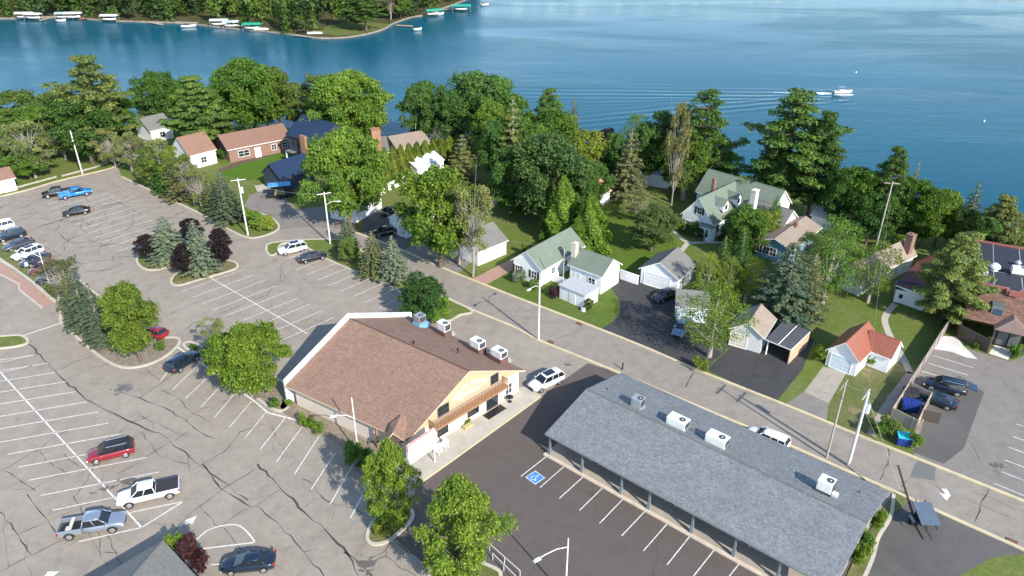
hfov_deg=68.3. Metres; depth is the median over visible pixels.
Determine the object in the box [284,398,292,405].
shrub
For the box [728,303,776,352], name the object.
garage
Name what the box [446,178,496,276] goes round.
broadleaf tree
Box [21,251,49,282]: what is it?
lot lamp
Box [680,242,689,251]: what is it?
back path
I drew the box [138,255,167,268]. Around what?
planting bed
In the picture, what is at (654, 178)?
boathouse
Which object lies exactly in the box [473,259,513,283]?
brick path
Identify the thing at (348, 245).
shrub
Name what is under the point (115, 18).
boat lift
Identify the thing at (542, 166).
broadleaf tree
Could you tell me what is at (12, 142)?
broadleaf tree
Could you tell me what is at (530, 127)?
broadleaf tree
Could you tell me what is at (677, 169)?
broadleaf tree
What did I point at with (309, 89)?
spruce tree
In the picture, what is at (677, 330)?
car
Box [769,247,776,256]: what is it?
window
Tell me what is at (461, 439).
shop sidewalk
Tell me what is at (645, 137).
broadleaf tree
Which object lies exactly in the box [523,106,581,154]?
broadleaf tree
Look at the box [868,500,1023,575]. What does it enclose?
corner lot
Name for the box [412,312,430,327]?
rooftop unit
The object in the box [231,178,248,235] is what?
utility pole
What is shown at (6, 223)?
suv
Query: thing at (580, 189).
broadleaf tree
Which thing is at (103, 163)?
guard rail
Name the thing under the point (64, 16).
boat lift
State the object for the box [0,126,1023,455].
ground
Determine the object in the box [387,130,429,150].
house
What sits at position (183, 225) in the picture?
broadleaf tree
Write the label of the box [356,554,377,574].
tar patch
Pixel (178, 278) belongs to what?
planting bed
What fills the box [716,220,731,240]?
spruce tree
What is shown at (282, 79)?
broadleaf tree
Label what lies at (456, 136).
hedge cedar
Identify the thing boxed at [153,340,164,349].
shrub
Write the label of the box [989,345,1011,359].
entrance pad
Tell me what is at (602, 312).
corner lawn
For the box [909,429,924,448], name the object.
shrub
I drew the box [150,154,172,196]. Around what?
spruce tree
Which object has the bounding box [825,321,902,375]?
garage
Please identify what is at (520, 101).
broadleaf tree
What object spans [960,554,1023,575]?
corner grass
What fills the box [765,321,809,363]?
carport
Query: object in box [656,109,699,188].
pine tree
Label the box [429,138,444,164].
hedge cedar
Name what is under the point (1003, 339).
door
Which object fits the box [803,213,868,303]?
broadleaf tree
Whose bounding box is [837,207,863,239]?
broadleaf tree
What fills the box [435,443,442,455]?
garden chair
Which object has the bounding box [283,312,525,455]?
brown roof shop
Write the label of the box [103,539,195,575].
hip roof building
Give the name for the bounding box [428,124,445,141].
spruce tree
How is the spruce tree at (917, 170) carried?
on the ground at (914, 330)
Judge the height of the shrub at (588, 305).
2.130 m
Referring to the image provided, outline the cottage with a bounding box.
[755,216,822,262]
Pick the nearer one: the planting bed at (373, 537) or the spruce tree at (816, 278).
the planting bed at (373, 537)
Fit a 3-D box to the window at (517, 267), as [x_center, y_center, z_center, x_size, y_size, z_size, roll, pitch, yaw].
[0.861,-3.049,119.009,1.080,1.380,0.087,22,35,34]
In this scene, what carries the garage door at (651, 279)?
in the garage at (673, 267)
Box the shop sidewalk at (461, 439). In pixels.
[407,387,540,483]
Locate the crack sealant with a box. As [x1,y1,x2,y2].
[0,183,1022,575]
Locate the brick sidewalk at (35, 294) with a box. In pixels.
[0,262,53,306]
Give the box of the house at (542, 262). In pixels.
[510,227,585,285]
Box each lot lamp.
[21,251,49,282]
[330,397,357,442]
[533,538,568,575]
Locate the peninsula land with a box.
[0,0,461,36]
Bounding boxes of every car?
[2,236,34,251]
[19,250,51,267]
[28,259,52,274]
[34,267,63,283]
[62,205,90,216]
[147,325,169,340]
[220,549,276,575]
[296,250,327,263]
[372,225,396,237]
[378,205,400,216]
[651,286,675,303]
[671,317,692,337]
[919,388,960,410]
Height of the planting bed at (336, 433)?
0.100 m
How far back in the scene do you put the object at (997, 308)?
102.72 m
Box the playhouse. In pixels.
[893,280,915,302]
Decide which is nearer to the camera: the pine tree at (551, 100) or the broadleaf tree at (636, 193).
the broadleaf tree at (636, 193)
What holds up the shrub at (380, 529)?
on the planting bed at (373, 537)
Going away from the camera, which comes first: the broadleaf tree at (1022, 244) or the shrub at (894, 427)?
the shrub at (894, 427)
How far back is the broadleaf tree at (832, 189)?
130.67 m
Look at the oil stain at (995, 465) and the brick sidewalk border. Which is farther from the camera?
the brick sidewalk border
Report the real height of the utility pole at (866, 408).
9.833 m
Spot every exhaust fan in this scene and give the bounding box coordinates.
[989,263,1000,271]
[1014,260,1021,265]
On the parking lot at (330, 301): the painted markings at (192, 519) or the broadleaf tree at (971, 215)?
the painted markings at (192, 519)
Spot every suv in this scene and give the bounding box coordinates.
[0,217,15,229]
[0,226,26,242]
[10,243,44,260]
[86,436,134,464]
[163,350,199,373]
[277,239,307,255]
[527,366,565,392]
[748,426,791,446]
[923,375,977,396]
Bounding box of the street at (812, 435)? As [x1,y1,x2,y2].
[279,227,1023,547]
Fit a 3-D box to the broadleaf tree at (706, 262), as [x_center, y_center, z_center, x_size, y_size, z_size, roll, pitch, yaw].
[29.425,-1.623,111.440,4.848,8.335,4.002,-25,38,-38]
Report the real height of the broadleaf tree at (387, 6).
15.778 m
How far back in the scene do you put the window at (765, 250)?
125.31 m
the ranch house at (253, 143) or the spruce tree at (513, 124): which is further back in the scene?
the ranch house at (253, 143)
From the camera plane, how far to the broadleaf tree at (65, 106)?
159.45 m
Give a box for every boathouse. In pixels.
[637,169,670,188]
[810,206,840,231]
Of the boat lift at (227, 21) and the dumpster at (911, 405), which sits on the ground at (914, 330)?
the dumpster at (911, 405)
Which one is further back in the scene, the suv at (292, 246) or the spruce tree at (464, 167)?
the spruce tree at (464, 167)
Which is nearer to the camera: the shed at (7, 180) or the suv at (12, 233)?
the suv at (12, 233)
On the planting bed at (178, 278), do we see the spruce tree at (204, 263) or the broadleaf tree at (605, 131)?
the spruce tree at (204, 263)
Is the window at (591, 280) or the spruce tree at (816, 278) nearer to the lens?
the spruce tree at (816, 278)
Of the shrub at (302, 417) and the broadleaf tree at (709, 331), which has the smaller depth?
the shrub at (302, 417)
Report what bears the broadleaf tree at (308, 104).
on the ground at (914, 330)
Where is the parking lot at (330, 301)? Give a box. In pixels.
[0,165,1014,575]
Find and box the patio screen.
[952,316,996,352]
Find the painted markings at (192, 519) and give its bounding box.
[0,191,1023,575]
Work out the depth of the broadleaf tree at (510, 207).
136.70 m
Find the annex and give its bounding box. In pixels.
[558,276,599,307]
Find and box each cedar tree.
[538,198,556,241]
[539,176,579,239]
[571,192,613,256]
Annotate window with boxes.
[159,131,165,137]
[200,156,206,162]
[238,149,249,156]
[271,144,276,149]
[282,141,287,147]
[437,402,448,417]
[437,425,447,437]
[467,406,478,417]
[490,372,498,384]
[505,381,511,395]
[515,264,519,271]
[531,270,536,278]
[588,276,595,284]
[696,206,702,214]
[755,244,762,252]
[762,245,769,254]
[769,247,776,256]
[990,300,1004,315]
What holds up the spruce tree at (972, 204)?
on the ground at (914, 330)
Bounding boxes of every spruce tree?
[55,269,85,313]
[61,272,100,334]
[79,283,112,349]
[144,216,185,267]
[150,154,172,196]
[160,163,194,203]
[178,220,222,277]
[198,177,217,215]
[203,171,246,227]
[298,73,311,114]
[334,216,362,250]
[354,231,386,281]
[377,235,409,284]
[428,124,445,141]
[448,134,486,191]
[464,128,475,152]
[494,96,524,173]
[570,95,579,126]
[609,128,650,202]
[704,236,735,291]
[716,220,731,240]
[729,230,755,290]
[740,242,826,332]
[769,195,783,228]
[785,252,831,327]
[896,161,920,235]
[948,182,983,238]
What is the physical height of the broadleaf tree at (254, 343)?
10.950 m
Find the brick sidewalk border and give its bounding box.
[0,261,54,307]
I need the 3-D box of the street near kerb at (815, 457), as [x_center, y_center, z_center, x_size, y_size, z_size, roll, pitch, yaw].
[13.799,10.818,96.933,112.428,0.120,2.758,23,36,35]
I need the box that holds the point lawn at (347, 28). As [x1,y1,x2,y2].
[320,22,388,34]
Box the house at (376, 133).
[360,127,388,153]
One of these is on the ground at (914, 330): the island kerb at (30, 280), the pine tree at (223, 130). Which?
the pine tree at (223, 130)
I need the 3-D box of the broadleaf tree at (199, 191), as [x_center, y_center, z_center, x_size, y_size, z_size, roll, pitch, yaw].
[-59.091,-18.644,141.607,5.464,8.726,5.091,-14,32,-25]
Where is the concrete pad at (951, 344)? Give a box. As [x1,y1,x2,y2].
[934,336,976,358]
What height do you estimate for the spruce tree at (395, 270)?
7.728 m
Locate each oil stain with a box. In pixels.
[89,485,117,493]
[116,475,141,486]
[989,462,1007,470]
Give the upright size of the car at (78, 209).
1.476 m
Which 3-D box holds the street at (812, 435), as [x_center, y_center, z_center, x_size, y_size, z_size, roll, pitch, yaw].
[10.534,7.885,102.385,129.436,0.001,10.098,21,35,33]
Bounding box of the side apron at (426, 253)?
[406,242,470,272]
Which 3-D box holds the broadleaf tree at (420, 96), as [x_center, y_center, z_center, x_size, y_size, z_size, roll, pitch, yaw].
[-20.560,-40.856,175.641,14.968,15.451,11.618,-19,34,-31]
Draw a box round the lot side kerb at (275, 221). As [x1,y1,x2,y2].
[121,176,279,238]
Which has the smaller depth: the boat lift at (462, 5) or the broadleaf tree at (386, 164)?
the broadleaf tree at (386, 164)
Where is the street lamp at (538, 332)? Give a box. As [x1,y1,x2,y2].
[527,276,551,339]
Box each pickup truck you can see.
[41,185,72,198]
[55,509,127,540]
[57,186,91,199]
[116,476,181,508]
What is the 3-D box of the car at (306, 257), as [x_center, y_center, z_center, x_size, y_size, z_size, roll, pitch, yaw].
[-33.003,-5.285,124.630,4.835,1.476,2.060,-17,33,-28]
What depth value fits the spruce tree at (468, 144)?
172.09 m
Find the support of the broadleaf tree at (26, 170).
on the ground at (914, 330)
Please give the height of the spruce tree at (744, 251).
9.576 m
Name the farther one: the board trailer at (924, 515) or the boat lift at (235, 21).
the boat lift at (235, 21)
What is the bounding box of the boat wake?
[773,92,830,94]
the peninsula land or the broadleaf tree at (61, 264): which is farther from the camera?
the peninsula land
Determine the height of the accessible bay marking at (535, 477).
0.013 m
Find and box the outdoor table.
[506,394,512,402]
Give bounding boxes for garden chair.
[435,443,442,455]
[440,437,448,449]
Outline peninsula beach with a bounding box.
[0,0,465,38]
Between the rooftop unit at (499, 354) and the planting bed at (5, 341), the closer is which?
the rooftop unit at (499, 354)
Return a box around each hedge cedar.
[381,147,396,189]
[389,146,403,184]
[396,144,410,181]
[403,142,415,168]
[413,141,424,157]
[420,140,430,153]
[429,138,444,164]
[437,137,451,164]
[445,135,457,161]
[453,134,467,155]
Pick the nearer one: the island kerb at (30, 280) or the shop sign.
the shop sign
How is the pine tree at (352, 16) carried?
on the point lawn at (347, 28)
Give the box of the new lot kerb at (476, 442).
[416,396,540,484]
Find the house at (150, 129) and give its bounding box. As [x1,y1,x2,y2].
[136,113,173,140]
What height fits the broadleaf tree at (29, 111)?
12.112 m
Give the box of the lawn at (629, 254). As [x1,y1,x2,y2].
[575,199,679,272]
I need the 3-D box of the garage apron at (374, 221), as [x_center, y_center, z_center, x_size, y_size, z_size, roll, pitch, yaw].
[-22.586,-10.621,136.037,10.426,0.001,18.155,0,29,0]
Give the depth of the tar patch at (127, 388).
93.60 m
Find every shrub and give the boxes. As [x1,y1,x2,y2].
[43,283,51,292]
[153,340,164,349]
[163,531,184,554]
[174,530,198,562]
[188,343,197,349]
[189,547,209,574]
[217,148,225,158]
[243,209,264,227]
[254,214,275,230]
[269,397,280,407]
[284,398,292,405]
[297,412,308,425]
[303,417,314,429]
[311,421,323,434]
[337,236,358,261]
[342,439,362,465]
[354,444,373,473]
[372,518,390,536]
[394,515,406,530]
[430,295,451,322]
[511,269,526,281]
[520,242,527,252]
[529,278,538,289]
[548,286,559,298]
[582,298,593,310]
[676,217,685,231]
[681,224,690,233]
[690,220,698,234]
[693,355,710,370]
[696,228,704,239]
[851,543,874,566]
[859,527,876,546]
[866,355,875,364]
[868,419,888,437]
[871,509,889,530]
[880,413,903,435]
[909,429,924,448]
[973,341,980,348]
[1007,344,1021,357]
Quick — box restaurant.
[962,239,1023,355]
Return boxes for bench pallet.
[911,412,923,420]
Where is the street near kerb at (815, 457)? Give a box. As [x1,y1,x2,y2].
[358,247,1023,551]
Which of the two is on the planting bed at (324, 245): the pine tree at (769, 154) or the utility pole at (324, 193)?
the utility pole at (324, 193)
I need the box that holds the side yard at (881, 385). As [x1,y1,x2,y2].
[827,362,905,437]
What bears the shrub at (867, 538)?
on the planting bed at (900, 501)
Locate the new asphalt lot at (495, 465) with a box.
[395,363,878,575]
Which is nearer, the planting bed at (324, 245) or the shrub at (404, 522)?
the shrub at (404, 522)
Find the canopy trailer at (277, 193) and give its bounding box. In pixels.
[260,181,293,198]
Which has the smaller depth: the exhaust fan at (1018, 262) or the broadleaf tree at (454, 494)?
the broadleaf tree at (454, 494)
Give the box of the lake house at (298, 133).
[261,114,342,190]
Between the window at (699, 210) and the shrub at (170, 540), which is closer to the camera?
the shrub at (170, 540)
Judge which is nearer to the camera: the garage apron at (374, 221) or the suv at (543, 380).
the suv at (543, 380)
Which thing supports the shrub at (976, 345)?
on the ground at (914, 330)
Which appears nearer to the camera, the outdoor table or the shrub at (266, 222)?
the outdoor table
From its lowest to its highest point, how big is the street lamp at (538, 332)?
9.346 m
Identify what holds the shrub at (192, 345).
on the planting bed at (277, 392)
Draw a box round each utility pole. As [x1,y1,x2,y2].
[70,130,82,173]
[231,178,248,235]
[317,192,340,243]
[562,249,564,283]
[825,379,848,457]
[846,388,870,466]
[875,181,899,248]
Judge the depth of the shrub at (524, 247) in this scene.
126.23 m
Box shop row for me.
[543,373,888,575]
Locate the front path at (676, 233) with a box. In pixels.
[672,230,723,243]
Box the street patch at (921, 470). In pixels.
[910,461,935,480]
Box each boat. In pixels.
[56,18,65,21]
[181,24,195,27]
[307,31,322,33]
[413,27,421,30]
[832,86,852,93]
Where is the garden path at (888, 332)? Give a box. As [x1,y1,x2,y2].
[881,303,913,373]
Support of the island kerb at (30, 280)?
on the parking lot at (330, 301)
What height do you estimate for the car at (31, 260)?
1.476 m
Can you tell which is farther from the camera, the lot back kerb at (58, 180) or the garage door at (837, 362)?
the lot back kerb at (58, 180)
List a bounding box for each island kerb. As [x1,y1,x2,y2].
[0,242,60,301]
[0,334,28,348]
[59,278,180,368]
[135,252,170,270]
[170,260,238,285]
[182,341,289,411]
[265,238,472,320]
[365,504,414,545]
[428,561,502,575]
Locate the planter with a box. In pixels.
[462,421,473,429]
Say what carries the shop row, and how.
on the new asphalt lot at (495, 465)
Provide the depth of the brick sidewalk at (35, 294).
116.40 m
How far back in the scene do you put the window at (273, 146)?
171.86 m
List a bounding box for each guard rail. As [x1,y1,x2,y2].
[17,176,56,187]
[61,161,108,176]
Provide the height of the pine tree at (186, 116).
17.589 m
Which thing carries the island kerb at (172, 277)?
on the parking lot at (330, 301)
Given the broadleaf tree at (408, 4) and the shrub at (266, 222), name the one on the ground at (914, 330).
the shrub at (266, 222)
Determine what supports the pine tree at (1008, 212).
on the ground at (914, 330)
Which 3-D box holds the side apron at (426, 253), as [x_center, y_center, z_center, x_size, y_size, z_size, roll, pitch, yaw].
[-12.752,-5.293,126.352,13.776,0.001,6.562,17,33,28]
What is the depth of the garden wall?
118.20 m
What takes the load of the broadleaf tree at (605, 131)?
on the ground at (914, 330)
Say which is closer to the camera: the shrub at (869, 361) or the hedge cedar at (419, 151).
the shrub at (869, 361)
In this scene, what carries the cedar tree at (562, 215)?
on the lawn at (629, 254)
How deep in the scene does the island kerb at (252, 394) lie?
92.59 m
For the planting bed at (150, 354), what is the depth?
100.31 m
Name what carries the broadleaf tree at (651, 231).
on the lawn at (629, 254)
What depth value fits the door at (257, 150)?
170.03 m
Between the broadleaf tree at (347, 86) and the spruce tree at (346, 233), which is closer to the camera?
the spruce tree at (346, 233)
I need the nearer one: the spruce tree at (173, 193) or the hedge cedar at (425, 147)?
the spruce tree at (173, 193)
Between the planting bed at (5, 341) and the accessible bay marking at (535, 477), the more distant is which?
the planting bed at (5, 341)
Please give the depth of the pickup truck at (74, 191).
148.35 m
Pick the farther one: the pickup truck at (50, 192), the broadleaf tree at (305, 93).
the broadleaf tree at (305, 93)
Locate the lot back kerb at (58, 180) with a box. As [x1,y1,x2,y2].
[0,160,116,196]
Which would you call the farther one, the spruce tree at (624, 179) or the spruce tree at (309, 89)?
the spruce tree at (309, 89)
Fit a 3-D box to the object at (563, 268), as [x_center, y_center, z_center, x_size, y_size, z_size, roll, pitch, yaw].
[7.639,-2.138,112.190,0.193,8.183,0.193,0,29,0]
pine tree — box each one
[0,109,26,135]
[39,53,142,150]
[156,75,233,142]
[195,88,236,133]
[340,0,388,30]
[343,0,367,28]
[533,88,563,121]
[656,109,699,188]
[660,88,750,196]
[736,87,854,189]
[754,130,793,192]
[786,110,847,217]
[864,145,914,240]
[912,230,1000,324]
[961,193,1023,246]
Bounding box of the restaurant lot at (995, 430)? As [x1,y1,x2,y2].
[912,348,1023,498]
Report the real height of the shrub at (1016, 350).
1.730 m
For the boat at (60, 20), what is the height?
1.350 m
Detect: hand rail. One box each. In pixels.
[489,543,519,570]
[492,553,515,575]
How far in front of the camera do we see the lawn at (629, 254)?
130.72 m
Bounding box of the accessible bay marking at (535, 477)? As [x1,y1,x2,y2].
[526,471,544,483]
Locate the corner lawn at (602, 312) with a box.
[490,270,619,327]
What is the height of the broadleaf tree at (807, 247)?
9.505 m
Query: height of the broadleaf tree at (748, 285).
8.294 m
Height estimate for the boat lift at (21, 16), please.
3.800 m
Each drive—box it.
[244,189,355,231]
[602,276,731,368]
[706,327,813,399]
[804,366,844,402]
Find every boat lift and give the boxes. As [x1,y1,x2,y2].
[13,12,33,19]
[22,12,43,20]
[54,12,72,18]
[63,12,83,18]
[99,14,119,21]
[209,19,228,26]
[222,20,238,28]
[232,20,251,26]
[242,22,261,28]
[424,8,441,14]
[452,4,470,11]
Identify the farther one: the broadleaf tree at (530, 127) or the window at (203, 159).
the window at (203, 159)
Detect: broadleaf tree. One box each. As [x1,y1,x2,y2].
[0,88,47,120]
[0,113,57,177]
[0,128,30,165]
[0,149,48,179]
[10,103,57,156]
[27,91,69,121]
[30,255,84,294]
[33,120,77,159]
[44,96,120,163]
[86,128,126,167]
[96,95,139,138]
[96,279,161,361]
[111,130,137,172]
[116,135,150,168]
[127,69,176,118]
[132,233,159,260]
[134,145,157,188]
[143,133,177,174]
[148,145,188,183]
[162,79,192,115]
[169,159,199,204]
[170,149,196,199]
[170,242,197,274]
[179,217,205,244]
[181,168,208,207]
[197,312,225,348]
[199,332,239,368]
[201,319,293,398]
[206,56,281,128]
[206,65,233,129]
[206,228,232,266]
[241,84,291,125]
[260,65,297,123]
[279,81,311,121]
[297,125,389,227]
[299,74,314,114]
[300,68,394,133]
[306,100,328,118]
[311,72,338,119]
[349,97,384,137]
[351,151,390,189]
[360,436,424,529]
[377,0,399,19]
[386,0,412,17]
[392,164,489,268]
[395,79,447,136]
[397,270,448,318]
[412,471,518,575]
[433,92,466,137]
[433,178,489,264]
[440,69,525,135]
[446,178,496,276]
[467,97,513,157]
[477,116,511,173]
[485,145,528,216]
[492,177,533,217]
[495,92,535,121]
[499,116,550,147]
[509,130,597,214]
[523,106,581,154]
[556,171,594,202]
[566,129,609,179]
[577,161,615,201]
[595,127,617,161]
[600,131,632,182]
[613,112,648,177]
[619,188,658,220]
[624,202,682,251]
[627,124,664,175]
[636,110,679,165]
[657,127,716,200]
[663,96,692,206]
[674,279,762,357]
[695,251,727,290]
[702,133,735,176]
[714,256,746,301]
[721,203,769,254]
[723,151,745,176]
[737,254,765,304]
[744,209,781,237]
[786,230,838,273]
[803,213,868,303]
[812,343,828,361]
[816,168,861,229]
[824,164,878,232]
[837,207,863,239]
[847,238,908,302]
[849,189,906,244]
[853,170,896,236]
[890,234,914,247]
[893,175,936,234]
[905,186,951,248]
[926,188,965,246]
[942,206,969,243]
[944,207,981,238]
[967,211,1003,242]
[1011,219,1023,247]
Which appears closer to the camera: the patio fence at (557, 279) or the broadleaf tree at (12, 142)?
the patio fence at (557, 279)
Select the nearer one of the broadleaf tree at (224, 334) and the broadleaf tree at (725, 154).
the broadleaf tree at (224, 334)
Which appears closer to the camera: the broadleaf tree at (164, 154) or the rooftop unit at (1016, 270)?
the rooftop unit at (1016, 270)
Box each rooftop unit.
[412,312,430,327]
[436,319,455,337]
[469,335,489,354]
[490,345,511,364]
[630,393,645,410]
[666,411,690,430]
[704,428,729,449]
[815,473,838,498]
[1009,265,1023,277]
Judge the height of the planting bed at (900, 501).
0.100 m
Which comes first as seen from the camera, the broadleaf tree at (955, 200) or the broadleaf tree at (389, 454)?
the broadleaf tree at (389, 454)
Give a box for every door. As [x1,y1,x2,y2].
[3,182,11,191]
[254,147,261,157]
[265,176,280,189]
[393,222,402,236]
[486,394,497,410]
[569,291,575,304]
[643,271,670,288]
[687,270,691,282]
[728,331,747,349]
[828,352,852,374]
[992,331,1022,348]
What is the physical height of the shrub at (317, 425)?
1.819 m
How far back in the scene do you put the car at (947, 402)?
90.43 m
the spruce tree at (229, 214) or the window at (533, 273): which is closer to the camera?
the window at (533, 273)
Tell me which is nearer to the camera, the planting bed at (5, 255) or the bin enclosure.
the bin enclosure
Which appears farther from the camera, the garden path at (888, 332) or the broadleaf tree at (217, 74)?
the broadleaf tree at (217, 74)
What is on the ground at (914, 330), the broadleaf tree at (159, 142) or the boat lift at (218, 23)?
the broadleaf tree at (159, 142)
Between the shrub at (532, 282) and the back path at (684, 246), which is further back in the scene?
the back path at (684, 246)
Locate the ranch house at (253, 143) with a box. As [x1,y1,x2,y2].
[212,123,288,162]
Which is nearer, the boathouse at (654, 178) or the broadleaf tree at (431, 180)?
the broadleaf tree at (431, 180)
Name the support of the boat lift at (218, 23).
in the lake water
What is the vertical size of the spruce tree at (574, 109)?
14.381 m
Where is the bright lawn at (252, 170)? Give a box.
[222,153,284,181]
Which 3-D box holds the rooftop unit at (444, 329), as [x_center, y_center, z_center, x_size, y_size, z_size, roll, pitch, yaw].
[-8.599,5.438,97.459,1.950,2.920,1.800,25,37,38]
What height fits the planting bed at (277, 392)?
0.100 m
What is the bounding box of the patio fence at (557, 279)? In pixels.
[551,273,566,283]
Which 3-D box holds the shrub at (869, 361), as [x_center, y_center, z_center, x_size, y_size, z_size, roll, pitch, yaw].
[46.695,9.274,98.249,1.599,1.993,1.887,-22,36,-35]
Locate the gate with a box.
[921,409,941,423]
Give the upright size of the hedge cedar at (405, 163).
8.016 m
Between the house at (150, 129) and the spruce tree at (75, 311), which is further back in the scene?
the house at (150, 129)
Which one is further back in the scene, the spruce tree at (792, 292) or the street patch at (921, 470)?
the spruce tree at (792, 292)
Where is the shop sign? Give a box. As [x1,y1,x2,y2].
[406,427,435,463]
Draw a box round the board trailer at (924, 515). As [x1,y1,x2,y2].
[897,465,940,540]
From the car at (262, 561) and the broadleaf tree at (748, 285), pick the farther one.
the broadleaf tree at (748, 285)
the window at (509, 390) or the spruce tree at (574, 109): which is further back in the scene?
the spruce tree at (574, 109)
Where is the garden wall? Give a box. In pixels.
[620,269,639,284]
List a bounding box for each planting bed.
[0,243,57,299]
[0,336,25,346]
[62,283,177,365]
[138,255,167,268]
[172,261,235,283]
[185,343,286,408]
[267,239,469,319]
[280,400,396,472]
[369,506,410,541]
[432,564,498,575]
[847,491,906,575]
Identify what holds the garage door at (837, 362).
in the garage at (850, 350)
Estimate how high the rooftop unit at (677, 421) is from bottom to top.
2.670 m
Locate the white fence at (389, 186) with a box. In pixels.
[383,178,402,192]
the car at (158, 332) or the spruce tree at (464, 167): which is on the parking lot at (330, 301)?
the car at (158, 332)
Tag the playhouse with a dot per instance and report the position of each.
(898, 295)
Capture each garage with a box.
[387,205,433,237]
[450,221,508,265]
[580,178,611,204]
[638,247,696,288]
[675,288,710,322]
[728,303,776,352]
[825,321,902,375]
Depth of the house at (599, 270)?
115.59 m
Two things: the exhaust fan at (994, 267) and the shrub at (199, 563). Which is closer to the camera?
the shrub at (199, 563)
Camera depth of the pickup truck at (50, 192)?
148.23 m
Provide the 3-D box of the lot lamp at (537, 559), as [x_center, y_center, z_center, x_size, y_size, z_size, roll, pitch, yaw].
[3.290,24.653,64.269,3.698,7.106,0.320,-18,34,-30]
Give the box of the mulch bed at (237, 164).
[218,155,270,171]
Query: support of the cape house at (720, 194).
on the ground at (914, 330)
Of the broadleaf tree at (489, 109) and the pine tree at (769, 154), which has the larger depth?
the broadleaf tree at (489, 109)
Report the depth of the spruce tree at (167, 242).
121.75 m
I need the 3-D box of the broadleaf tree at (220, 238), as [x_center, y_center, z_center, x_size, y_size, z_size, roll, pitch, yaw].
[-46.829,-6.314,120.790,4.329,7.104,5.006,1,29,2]
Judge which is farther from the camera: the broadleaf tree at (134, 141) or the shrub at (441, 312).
the broadleaf tree at (134, 141)
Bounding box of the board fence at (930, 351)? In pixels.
[909,321,951,381]
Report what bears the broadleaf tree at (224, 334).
on the planting bed at (277, 392)
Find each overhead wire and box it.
[326,194,562,248]
[868,399,901,495]
[869,189,891,380]
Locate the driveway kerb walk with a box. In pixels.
[255,184,270,191]
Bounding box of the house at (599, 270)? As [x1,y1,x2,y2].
[567,241,622,293]
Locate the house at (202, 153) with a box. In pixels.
[172,131,216,167]
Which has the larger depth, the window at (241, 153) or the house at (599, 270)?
the window at (241, 153)
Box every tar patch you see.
[109,384,132,395]
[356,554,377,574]
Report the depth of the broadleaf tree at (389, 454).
69.78 m
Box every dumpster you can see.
[895,431,913,446]
[901,386,919,399]
[901,397,919,413]
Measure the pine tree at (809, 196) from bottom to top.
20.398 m
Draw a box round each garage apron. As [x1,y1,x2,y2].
[358,210,411,249]
[786,392,828,419]
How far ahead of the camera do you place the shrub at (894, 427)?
85.45 m
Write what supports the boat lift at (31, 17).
in the lake water
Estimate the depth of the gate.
87.96 m
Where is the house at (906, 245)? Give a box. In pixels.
[838,232,917,295]
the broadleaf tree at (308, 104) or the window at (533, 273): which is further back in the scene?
the broadleaf tree at (308, 104)
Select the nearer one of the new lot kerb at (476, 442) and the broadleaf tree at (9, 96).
the new lot kerb at (476, 442)
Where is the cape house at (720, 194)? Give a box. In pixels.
[680,168,797,241]
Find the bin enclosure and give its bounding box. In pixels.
[890,381,932,429]
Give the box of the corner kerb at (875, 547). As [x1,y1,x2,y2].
[863,493,895,575]
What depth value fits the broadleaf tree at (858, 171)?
129.37 m
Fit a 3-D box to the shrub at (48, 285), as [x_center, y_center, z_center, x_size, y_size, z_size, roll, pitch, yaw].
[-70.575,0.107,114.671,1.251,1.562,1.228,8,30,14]
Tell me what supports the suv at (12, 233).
on the parking lot at (330, 301)
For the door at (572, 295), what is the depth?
112.02 m
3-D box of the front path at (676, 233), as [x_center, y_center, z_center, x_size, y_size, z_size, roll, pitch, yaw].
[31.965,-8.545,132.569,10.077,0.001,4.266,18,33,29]
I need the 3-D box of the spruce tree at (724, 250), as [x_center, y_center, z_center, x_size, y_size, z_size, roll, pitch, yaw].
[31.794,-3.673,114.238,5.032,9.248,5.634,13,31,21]
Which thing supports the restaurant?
on the ground at (914, 330)
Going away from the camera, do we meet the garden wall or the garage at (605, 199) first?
the garden wall
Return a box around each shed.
[0,166,17,193]
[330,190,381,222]
[410,151,444,174]
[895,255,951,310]
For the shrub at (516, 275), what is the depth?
117.50 m
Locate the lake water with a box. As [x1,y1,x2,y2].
[0,0,1023,225]
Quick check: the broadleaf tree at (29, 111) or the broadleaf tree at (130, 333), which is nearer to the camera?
the broadleaf tree at (130, 333)
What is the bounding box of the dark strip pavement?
[912,376,983,463]
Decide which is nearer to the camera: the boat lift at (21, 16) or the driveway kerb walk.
the driveway kerb walk
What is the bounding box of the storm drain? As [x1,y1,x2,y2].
[1007,537,1017,543]
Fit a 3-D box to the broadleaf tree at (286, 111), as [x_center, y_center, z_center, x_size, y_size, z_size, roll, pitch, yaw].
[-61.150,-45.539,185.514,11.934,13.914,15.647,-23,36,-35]

